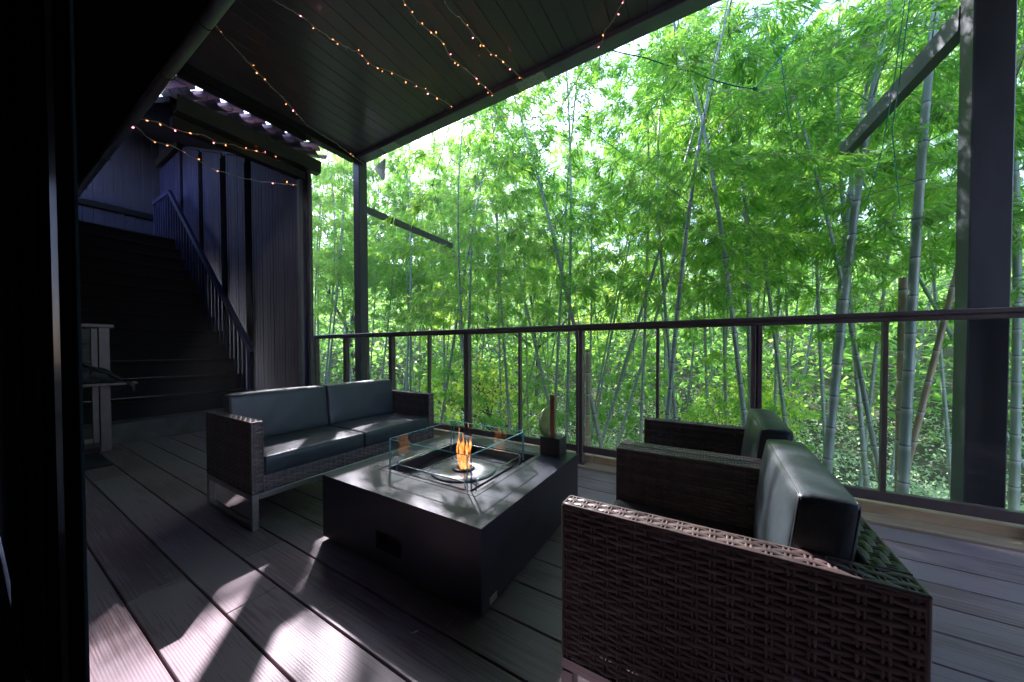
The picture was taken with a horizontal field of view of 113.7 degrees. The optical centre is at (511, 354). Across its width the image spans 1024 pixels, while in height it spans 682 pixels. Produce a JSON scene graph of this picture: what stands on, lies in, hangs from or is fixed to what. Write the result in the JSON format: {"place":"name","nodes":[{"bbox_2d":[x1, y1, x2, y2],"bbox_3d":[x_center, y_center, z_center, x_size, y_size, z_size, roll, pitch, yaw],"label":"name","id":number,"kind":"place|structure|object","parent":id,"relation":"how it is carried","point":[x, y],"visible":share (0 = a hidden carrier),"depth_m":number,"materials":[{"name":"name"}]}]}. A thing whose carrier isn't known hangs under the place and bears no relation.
{"place":"outdoors","nodes":[
{"label":"outdoors","id":0,"kind":"place"},
{"bbox_2d":[539,394,565,456],"bbox_3d":[0.259,0.434,2.102,0.132,0.372,0.174,0,1,31],"label":"gong ornament","id":1,"kind":"object","parent":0,"point":[552,443],"visible":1,"depth_m":2.06,"materials":[{"name":"black paint"}]},
{"bbox_2d":[87,252,1023,510],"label":"ground","id":2,"kind":"structure","parent":0,"point":[920,448],"depth_m":12.85,"materials":[{"name":"green plant"}]},
{"bbox_2d":[0,0,234,681],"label":"house","id":3,"kind":"structure","parent":2,"relation":"on","point":[84,84],"depth_m":0.91,"materials":[{"name":"black dark stained timber"}]},
{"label":"deck substructure","id":4,"kind":"structure","parent":3,"relation":"attached to","visible":0},
{"bbox_2d":[0,430,1023,681],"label":"deck","id":5,"kind":"structure","parent":4,"relation":"on","point":[230,600],"depth_m":1.33,"materials":[{"name":"grey wood"}]},
{"bbox_2d":[84,452,113,470],"bbox_3d":[-3.830,0.947,2.812,0.610,0.021,0.540,0,1,31],"label":"floor mat","id":6,"kind":"object","parent":5,"relation":"on","point":[95,460],"visible":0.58,"depth_m":2.92,"materials":[{"name":"black rubber"}]},
{"bbox_2d":[81,323,137,452],"bbox_3d":[-4.038,0.332,3.049,0.260,1.244,0.810,0,1,31],"label":"side railing","id":7,"kind":"object","parent":5,"relation":"on","point":[101,392],"visible":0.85,"depth_m":3.24,"materials":[{"name":"grey metal"}]},
{"bbox_2d":[82,362,135,391],"bbox_3d":[-3.962,0.209,3.063,0.155,0.333,0.672,1,1,34],"label":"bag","id":8,"kind":"object","parent":7,"relation":"on","point":[91,374],"visible":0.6,"depth_m":3.13,"materials":[{"name":"black fabric"}]},
{"bbox_2d":[79,190,253,449],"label":"staircase","id":9,"kind":"structure","parent":5,"relation":"on","point":[146,297],"depth_m":4.76,"materials":[{"name":"wood"}]},
{"bbox_2d":[206,379,433,531],"bbox_3d":[-1.331,0.599,2.576,0.647,0.717,1.385,0,1,31],"label":"wicker sofa","id":10,"kind":"object","parent":5,"relation":"on","point":[257,440],"visible":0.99,"depth_m":2.27,"materials":[{"name":"grey plastic"}]},
{"bbox_2d":[323,421,577,615],"bbox_3d":[-0.290,0.682,1.921,1.032,0.568,1.014,0,1,31],"label":"fire table","id":11,"kind":"object","parent":5,"relation":"on","point":[472,523],"visible":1,"depth_m":1.55,"materials":[{"name":"black paint"}]},
{"bbox_2d":[620,409,794,463],"bbox_3d":[0.891,0.613,1.517,0.645,0.717,0.627,0,1,31],"label":"wicker armchair","id":12,"kind":"object","parent":5,"relation":"on","point":[756,432],"visible":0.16,"depth_m":1.67,"materials":[{"name":"brown plastic"}]},
{"bbox_2d":[561,439,932,681],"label":"wicker armchair","id":13,"kind":"object","parent":5,"relation":"on","point":[781,562],"visible":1,"depth_m":0.72,"materials":[{"name":"brown resin wicker"},{"name":"black leather"}]},
{"bbox_2d":[434,428,1023,552],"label":"kerb","id":14,"kind":"structure","parent":4,"relation":"on","point":[987,532],"depth_m":1.87,"materials":[{"name":"wood"}]},
{"bbox_2d":[314,306,1023,524],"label":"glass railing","id":15,"kind":"object","parent":14,"relation":"on","point":[881,493],"visible":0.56,"depth_m":2.33,"materials":[{"name":"brown metal"}]},
{"bbox_2d":[78,76,326,394],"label":"stair house","id":16,"kind":"structure","parent":2,"relation":"on","point":[254,238],"depth_m":4.95,"materials":[{"name":"purple wood"}]},
{"bbox_2d":[312,150,353,334],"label":"bamboo","id":17,"kind":"object","parent":2,"relation":"on","point":[317,247],"visible":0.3,"depth_m":9.92,"materials":[{"name":"green plant"}]},
{"bbox_2d":[312,164,354,334],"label":"bamboo","id":18,"kind":"object","parent":2,"relation":"on","point":[320,297],"visible":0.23,"depth_m":9.98,"materials":[{"name":"green plant"}]},
{"bbox_2d":[304,141,382,384],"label":"bamboo","id":19,"kind":"object","parent":2,"relation":"on","point":[345,209],"visible":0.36,"depth_m":9.20,"materials":[{"name":"green plant"}]},
{"bbox_2d":[312,151,384,381],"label":"bamboo","id":20,"kind":"object","parent":2,"relation":"on","point":[333,254],"visible":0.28,"depth_m":9.87,"materials":[{"name":"green plant"}]},
{"bbox_2d":[311,149,386,384],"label":"bamboo","id":21,"kind":"object","parent":2,"relation":"on","point":[335,278],"visible":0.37,"depth_m":9.43,"materials":[{"name":"green plant"}]},
{"bbox_2d":[309,141,395,383],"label":"bamboo","id":22,"kind":"object","parent":2,"relation":"on","point":[333,232],"visible":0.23,"depth_m":9.30,"materials":[{"name":"green plant"}]},
{"bbox_2d":[312,176,435,380],"bbox_3d":[-6.466,-2.289,13.460,8.011,9.685,6.702,0,1,31],"label":"broadleaf tree","id":23,"kind":"object","parent":2,"relation":"on","point":[324,243],"visible":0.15,"depth_m":12.48,"materials":[{"name":"green plant"}]},
{"bbox_2d":[326,156,423,379],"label":"bamboo","id":24,"kind":"object","parent":2,"relation":"on","point":[375,235],"visible":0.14,"depth_m":10.85,"materials":[{"name":"green plant"}]},
{"bbox_2d":[335,158,433,378],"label":"bamboo","id":25,"kind":"object","parent":2,"relation":"on","point":[370,283],"visible":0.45,"depth_m":9.54,"materials":[{"name":"green plant"}]},
{"bbox_2d":[347,195,455,390],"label":"bamboo","id":26,"kind":"object","parent":2,"relation":"on","point":[393,314],"visible":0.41,"depth_m":9.45,"materials":[{"name":"green plant"}]},
{"bbox_2d":[347,130,456,390],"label":"bamboo","id":27,"kind":"object","parent":2,"relation":"on","point":[410,268],"visible":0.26,"depth_m":8.18,"materials":[{"name":"green plant"}]},
{"bbox_2d":[367,135,440,391],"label":"bamboo","id":28,"kind":"object","parent":2,"relation":"on","point":[425,147],"visible":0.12,"depth_m":12.46,"materials":[{"name":"green plant"}]},
{"bbox_2d":[368,146,456,390],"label":"bamboo","id":29,"kind":"object","parent":2,"relation":"on","point":[392,170],"visible":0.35,"depth_m":9.48,"materials":[{"name":"green plant"}]},
{"bbox_2d":[368,222,469,404],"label":"bamboo","id":30,"kind":"object","parent":2,"relation":"on","point":[393,323],"visible":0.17,"depth_m":11.02,"materials":[{"name":"green plant"}]},
{"bbox_2d":[379,165,466,370],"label":"bamboo","id":31,"kind":"object","parent":2,"relation":"on","point":[408,284],"visible":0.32,"depth_m":9.63,"materials":[{"name":"green plant"}]},
{"bbox_2d":[375,175,478,391],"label":"bamboo","id":32,"kind":"object","parent":2,"relation":"on","point":[387,306],"visible":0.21,"depth_m":10.52,"materials":[{"name":"green plant"}]},
{"bbox_2d":[397,124,487,421],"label":"bamboo","id":33,"kind":"object","parent":2,"relation":"on","point":[421,261],"visible":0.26,"depth_m":9.52,"materials":[{"name":"green plant"}]},
{"bbox_2d":[424,346,462,422],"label":"young bamboo","id":34,"kind":"object","parent":2,"relation":"on","point":[439,379],"visible":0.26,"depth_m":10.40,"materials":[{"name":"green plant"}]},
{"bbox_2d":[400,171,489,421],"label":"bamboo","id":35,"kind":"object","parent":2,"relation":"on","point":[433,300],"visible":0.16,"depth_m":9.69,"materials":[{"name":"green plant"}]},
{"bbox_2d":[405,190,501,421],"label":"bamboo","id":36,"kind":"object","parent":2,"relation":"on","point":[440,287],"visible":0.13,"depth_m":10.70,"materials":[{"name":"green plant"}]},
{"bbox_2d":[418,148,490,387],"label":"bamboo","id":37,"kind":"object","parent":2,"relation":"on","point":[475,322],"visible":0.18,"depth_m":10.07,"materials":[{"name":"green plant"}]},
{"bbox_2d":[349,78,566,365],"bbox_3d":[-0.473,-0.424,5.267,3.138,8.021,3.272,-1,1,-44],"label":"bamboo","id":38,"kind":"object","parent":2,"relation":"on","point":[499,190],"visible":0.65,"depth_m":5.05,"materials":[{"name":"green plant"}]},
{"bbox_2d":[391,108,530,328],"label":"bamboo","id":39,"kind":"object","parent":2,"relation":"on","point":[470,318],"visible":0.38,"depth_m":6.73,"materials":[{"name":"green plant"}]},
{"bbox_2d":[434,360,505,431],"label":"young bamboo","id":40,"kind":"object","parent":2,"relation":"on","point":[499,422],"visible":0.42,"depth_m":7.08,"materials":[{"name":"green plant"}]},
{"bbox_2d":[431,342,524,431],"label":"shrub","id":41,"kind":"object","parent":2,"relation":"on","point":[482,388],"visible":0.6,"depth_m":8.66,"materials":[{"name":"green plant"}]},
{"bbox_2d":[443,95,524,426],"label":"bamboo","id":42,"kind":"object","parent":2,"relation":"on","point":[489,217],"visible":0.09,"depth_m":11.72,"materials":[{"name":"green plant"}]},
{"bbox_2d":[451,134,540,423],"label":"bamboo","id":43,"kind":"object","parent":2,"relation":"on","point":[474,292],"visible":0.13,"depth_m":9.63,"materials":[{"name":"green plant"}]},
{"bbox_2d":[442,97,550,431],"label":"bamboo","id":44,"kind":"object","parent":2,"relation":"on","point":[522,273],"visible":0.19,"depth_m":8.36,"materials":[{"name":"green plant"}]},
{"bbox_2d":[418,66,581,422],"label":"bamboo","id":45,"kind":"object","parent":2,"relation":"on","point":[462,208],"visible":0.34,"depth_m":6.70,"materials":[{"name":"green plant"}]},
{"bbox_2d":[437,98,576,433],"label":"bamboo","id":46,"kind":"object","parent":2,"relation":"on","point":[501,319],"visible":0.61,"depth_m":6.10,"materials":[{"name":"green plant"}]},
{"bbox_2d":[449,106,567,433],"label":"bamboo","id":47,"kind":"object","parent":2,"relation":"on","point":[539,296],"visible":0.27,"depth_m":7.67,"materials":[{"name":"green plant"}]},
{"bbox_2d":[476,141,574,435],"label":"bamboo","id":48,"kind":"object","parent":2,"relation":"on","point":[521,217],"visible":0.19,"depth_m":9.78,"materials":[{"name":"green plant"}]},
{"bbox_2d":[472,145,580,393],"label":"bamboo","id":49,"kind":"object","parent":2,"relation":"on","point":[538,223],"visible":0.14,"depth_m":9.51,"materials":[{"name":"green plant"}]},
{"bbox_2d":[512,346,565,435],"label":"young bamboo","id":50,"kind":"object","parent":2,"relation":"on","point":[547,357],"visible":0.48,"depth_m":9.90,"materials":[{"name":"green plant"}]},
{"bbox_2d":[403,220,676,418],"bbox_3d":[0.648,-1.593,14.491,11.449,8.780,7.052,0,1,5],"label":"broadleaf tree","id":51,"kind":"object","parent":2,"relation":"on","point":[563,323],"visible":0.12,"depth_m":13.88,"materials":[{"name":"green plant"}]},
{"bbox_2d":[467,74,634,446],"bbox_3d":[0.908,-1.030,5.217,2.976,9.211,2.560,-12,-3,-2],"label":"bamboo","id":52,"kind":"object","parent":2,"relation":"on","point":[515,237],"visible":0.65,"depth_m":5.30,"materials":[{"name":"green plant"}]},
{"bbox_2d":[502,158,605,433],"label":"bamboo","id":53,"kind":"object","parent":2,"relation":"on","point":[550,291],"visible":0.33,"depth_m":9.30,"materials":[{"name":"green plant"}]},
{"bbox_2d":[504,177,604,392],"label":"bamboo","id":54,"kind":"object","parent":2,"relation":"on","point":[576,204],"visible":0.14,"depth_m":10.26,"materials":[{"name":"green plant"}]},
{"bbox_2d":[516,375,608,442],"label":"young bamboo","id":55,"kind":"object","parent":2,"relation":"on","point":[559,414],"visible":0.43,"depth_m":7.99,"materials":[{"name":"green plant"}]},
{"bbox_2d":[479,57,653,441],"bbox_3d":[1.010,-1.279,5.597,2.750,9.696,2.573,0,2,-37],"label":"bamboo","id":56,"kind":"object","parent":2,"relation":"on","point":[573,228],"visible":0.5,"depth_m":5.36,"materials":[{"name":"green plant"}]},
{"bbox_2d":[507,49,644,409],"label":"bamboo","id":57,"kind":"object","parent":2,"relation":"on","point":[552,193],"visible":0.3,"depth_m":5.81,"materials":[{"name":"green plant"}]},
{"bbox_2d":[526,138,628,433],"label":"bamboo","id":58,"kind":"object","parent":2,"relation":"on","point":[582,202],"visible":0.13,"depth_m":11.59,"materials":[{"name":"green plant"}]},
{"bbox_2d":[536,109,632,418],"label":"bamboo","id":59,"kind":"object","parent":2,"relation":"on","point":[557,150],"visible":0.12,"depth_m":12.00,"materials":[{"name":"green plant"}]},
{"bbox_2d":[585,350,589,444],"bbox_3d":[1.169,1.755,5.170,0.080,3.657,0.080,0,1,31],"label":"bamboo stump","id":60,"kind":"object","parent":2,"relation":"on","point":[587,397],"visible":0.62,"depth_m":5.12,"materials":[{"name":"green plant"}]},
{"bbox_2d":[570,332,622,444],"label":"young bamboo","id":61,"kind":"object","parent":2,"relation":"on","point":[601,411],"visible":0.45,"depth_m":10.85,"materials":[{"name":"green plant"}]},
{"bbox_2d":[176,0,1017,507],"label":"porch roof","id":62,"kind":"structure","parent":2,"relation":"on","point":[356,104],"depth_m":2.79,"materials":[{"name":"wood"}]},
{"bbox_2d":[612,0,820,90],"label":"rope","id":63,"kind":"object","parent":62,"relation":"hanging from","point":[754,88],"visible":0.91,"depth_m":2.91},
{"bbox_2d":[541,139,652,387],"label":"bamboo","id":64,"kind":"object","parent":2,"relation":"on","point":[575,311],"visible":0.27,"depth_m":8.28,"materials":[{"name":"green plant"}]},
{"bbox_2d":[591,371,642,447],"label":"young bamboo","id":65,"kind":"object","parent":2,"relation":"on","point":[610,398],"visible":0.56,"depth_m":9.15,"materials":[{"name":"green plant"}]},
{"bbox_2d":[610,336,668,442],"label":"young bamboo","id":66,"kind":"object","parent":2,"relation":"on","point":[628,395],"visible":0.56,"depth_m":9.09,"materials":[{"name":"green plant"}]},
{"bbox_2d":[590,81,701,435],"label":"bamboo","id":67,"kind":"object","parent":2,"relation":"on","point":[605,283],"visible":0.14,"depth_m":9.66,"materials":[{"name":"green plant"}]},
{"bbox_2d":[558,9,740,445],"bbox_3d":[2.576,-1.205,6.961,2.832,9.484,3.508,-1,1,-30],"label":"bamboo","id":68,"kind":"object","parent":2,"relation":"on","point":[591,247],"visible":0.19,"depth_m":6.99,"materials":[{"name":"green plant"}]},
{"bbox_2d":[573,8,753,442],"bbox_3d":[2.032,-1.309,5.619,2.255,9.618,2.897,-1,1,-24],"label":"bamboo","id":69,"kind":"object","parent":2,"relation":"on","point":[683,154],"visible":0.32,"depth_m":5.39,"materials":[{"name":"green plant"}]},
{"bbox_2d":[313,171,1023,456],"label":"hillside vegetation","id":70,"kind":"object","parent":2,"relation":"on","point":[827,349],"visible":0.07,"depth_m":13.37,"materials":[{"name":"green plant"}]},
{"bbox_2d":[558,10,819,419],"bbox_3d":[2.346,-0.556,4.927,3.391,7.915,3.319,-5,-1,-21],"label":"bamboo","id":71,"kind":"object","parent":2,"relation":"on","point":[611,307],"visible":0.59,"depth_m":4.56,"materials":[{"name":"green plant"}]},
{"bbox_2d":[586,0,806,446],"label":"bamboo","id":72,"kind":"object","parent":2,"relation":"on","point":[693,260],"visible":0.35,"depth_m":4.94,"materials":[{"name":"green plant"}]},
{"bbox_2d":[634,141,761,420],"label":"bamboo","id":73,"kind":"object","parent":2,"relation":"on","point":[690,377],"visible":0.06,"depth_m":8.31,"materials":[{"name":"green plant"}]},
{"bbox_2d":[626,82,771,443],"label":"bamboo","id":74,"kind":"object","parent":2,"relation":"on","point":[705,347],"visible":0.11,"depth_m":6.30,"materials":[{"name":"green plant"}]},
{"bbox_2d":[615,0,813,448],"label":"bamboo","id":75,"kind":"object","parent":2,"relation":"on","point":[675,269],"visible":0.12,"depth_m":5.65,"materials":[{"name":"green plant"}]},
{"bbox_2d":[412,380,1023,510],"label":"undergrowth","id":76,"kind":"object","parent":2,"relation":"on","point":[917,491],"visible":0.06,"depth_m":9.25,"materials":[{"name":"green plant"}]},
{"bbox_2d":[632,40,803,424],"bbox_3d":[3.680,-1.337,6.247,2.796,9.571,2.821,-2,1,-37],"label":"bamboo","id":77,"kind":"object","parent":2,"relation":"on","point":[724,328],"visible":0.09,"depth_m":6.24,"materials":[{"name":"green plant"}]},
{"bbox_2d":[561,9,900,426],"bbox_3d":[2.101,-1.000,4.250,3.086,8.578,2.366,0,1,23],"label":"bamboo","id":78,"kind":"object","parent":2,"relation":"on","point":[716,200],"visible":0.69,"depth_m":3.89,"materials":[{"name":"green plant"}]},
{"bbox_2d":[643,352,819,445],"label":"shrub","id":79,"kind":"object","parent":2,"relation":"on","point":[767,397],"visible":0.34,"depth_m":6.64,"materials":[{"name":"green plant"}]},
{"bbox_2d":[683,346,780,425],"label":"shrub","id":80,"kind":"object","parent":2,"relation":"on","point":[708,361],"visible":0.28,"depth_m":5.68,"materials":[{"name":"green plant"}]},
{"bbox_2d":[642,180,822,423],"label":"bamboo","id":81,"kind":"object","parent":2,"relation":"on","point":[692,338],"visible":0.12,"depth_m":7.60,"materials":[{"name":"green plant"}]},
{"bbox_2d":[584,0,908,418],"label":"bamboo","id":82,"kind":"object","parent":2,"relation":"on","point":[716,304],"visible":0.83,"depth_m":3.50,"materials":[{"name":"green plant"}]},
{"bbox_2d":[625,0,880,410],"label":"bamboo","id":83,"kind":"object","parent":2,"relation":"on","point":[708,259],"visible":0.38,"depth_m":4.56,"materials":[{"name":"green plant"}]},
{"bbox_2d":[642,1,867,425],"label":"bamboo","id":84,"kind":"object","parent":2,"relation":"on","point":[780,382],"visible":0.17,"depth_m":5.28,"materials":[{"name":"green plant"}]},
{"bbox_2d":[666,0,863,339],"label":"bamboo","id":85,"kind":"object","parent":2,"relation":"on","point":[780,168],"visible":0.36,"depth_m":4.52,"materials":[{"name":"green plant"}]},
{"bbox_2d":[706,70,867,414],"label":"bamboo","id":86,"kind":"object","parent":2,"relation":"on","point":[793,328],"visible":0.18,"depth_m":6.17,"materials":[{"name":"green plant"}]},
{"bbox_2d":[762,368,826,452],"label":"young bamboo","id":87,"kind":"object","parent":2,"relation":"on","point":[801,377],"visible":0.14,"depth_m":8.20,"materials":[{"name":"green plant"}]},
{"bbox_2d":[723,24,865,428],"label":"bamboo","id":88,"kind":"object","parent":2,"relation":"on","point":[788,358],"visible":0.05,"depth_m":7.19,"materials":[{"name":"green plant"}]},
{"bbox_2d":[697,63,914,316],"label":"bamboo","id":89,"kind":"object","parent":2,"relation":"on","point":[764,295],"visible":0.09,"depth_m":5.87,"materials":[{"name":"green plant"}]},
{"bbox_2d":[768,88,910,438],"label":"bamboo","id":90,"kind":"object","parent":2,"relation":"on","point":[807,356],"visible":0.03,"depth_m":8.84,"materials":[{"name":"green plant"}]},
{"bbox_2d":[736,0,947,449],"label":"bamboo","id":91,"kind":"object","parent":2,"relation":"on","point":[805,301],"visible":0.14,"depth_m":5.59,"materials":[{"name":"green plant"}]},
{"bbox_2d":[692,0,1023,480],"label":"bamboo","id":92,"kind":"object","parent":2,"relation":"on","point":[869,236],"visible":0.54,"depth_m":3.74,"materials":[{"name":"green plant"}]},
{"bbox_2d":[723,0,1023,472],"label":"bamboo","id":93,"kind":"object","parent":2,"relation":"on","point":[831,421],"visible":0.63,"depth_m":3.25,"materials":[{"name":"green plant"}]},
{"bbox_2d":[726,0,1023,487],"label":"bamboo","id":94,"kind":"object","parent":2,"relation":"on","point":[859,403],"visible":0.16,"depth_m":4.57,"materials":[{"name":"green plant"}]},
{"bbox_2d":[751,0,1022,472],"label":"bamboo","id":95,"kind":"object","parent":2,"relation":"on","point":[843,15],"visible":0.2,"depth_m":4.25,"materials":[{"name":"green plant"}]},
{"bbox_2d":[771,80,1023,472],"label":"bamboo","id":96,"kind":"object","parent":2,"relation":"on","point":[929,296],"visible":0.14,"depth_m":5.08,"materials":[{"name":"green plant"}]},
{"bbox_2d":[894,277,907,491],"bbox_3d":[4.164,1.224,3.583,0.090,4.072,0.090,0,1,31],"label":"bamboo stump","id":97,"kind":"object","parent":2,"relation":"on","point":[902,290],"visible":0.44,"depth_m":3.56,"materials":[{"name":"green plant"}]},
{"bbox_2d":[779,0,1023,493],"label":"bamboo","id":98,"kind":"object","parent":2,"relation":"on","point":[925,111],"visible":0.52,"depth_m":3.02,"materials":[{"name":"green plant"}]},
{"bbox_2d":[813,0,1022,486],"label":"bamboo","id":99,"kind":"object","parent":2,"relation":"on","point":[873,374],"visible":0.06,"depth_m":6.08,"materials":[{"name":"green plant"}]},
{"bbox_2d":[822,8,1023,495],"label":"bamboo","id":100,"kind":"object","parent":2,"relation":"on","point":[944,401],"visible":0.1,"depth_m":5.64,"materials":[{"name":"green plant"}]},
{"bbox_2d":[826,0,1023,510],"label":"bamboo","id":101,"kind":"object","parent":2,"relation":"on","point":[1014,478],"visible":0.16,"depth_m":3.71,"materials":[{"name":"green plant"}]},
{"bbox_2d":[835,0,1023,306],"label":"bamboo","id":102,"kind":"object","parent":2,"relation":"on","point":[885,285],"visible":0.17,"depth_m":5.01,"materials":[{"name":"green plant"}]},
{"bbox_2d":[845,1,1023,490],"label":"bamboo","id":103,"kind":"object","parent":2,"relation":"on","point":[893,454],"visible":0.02,"depth_m":7.16,"materials":[{"name":"green plant"}]},
{"bbox_2d":[847,11,1023,468],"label":"bamboo","id":104,"kind":"object","parent":2,"relation":"on","point":[925,393],"visible":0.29,"depth_m":3.59,"materials":[{"name":"green plant"}]},
{"bbox_2d":[893,0,1023,305],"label":"bamboo","id":105,"kind":"object","parent":2,"relation":"on","point":[1015,292],"visible":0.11,"depth_m":3.19,"materials":[{"name":"green plant"}]},
{"bbox_2d":[159,0,1023,276],"label":"sky","id":106,"kind":"structure","parent":0,"point":[640,40],"materials":[{"name":"white"}]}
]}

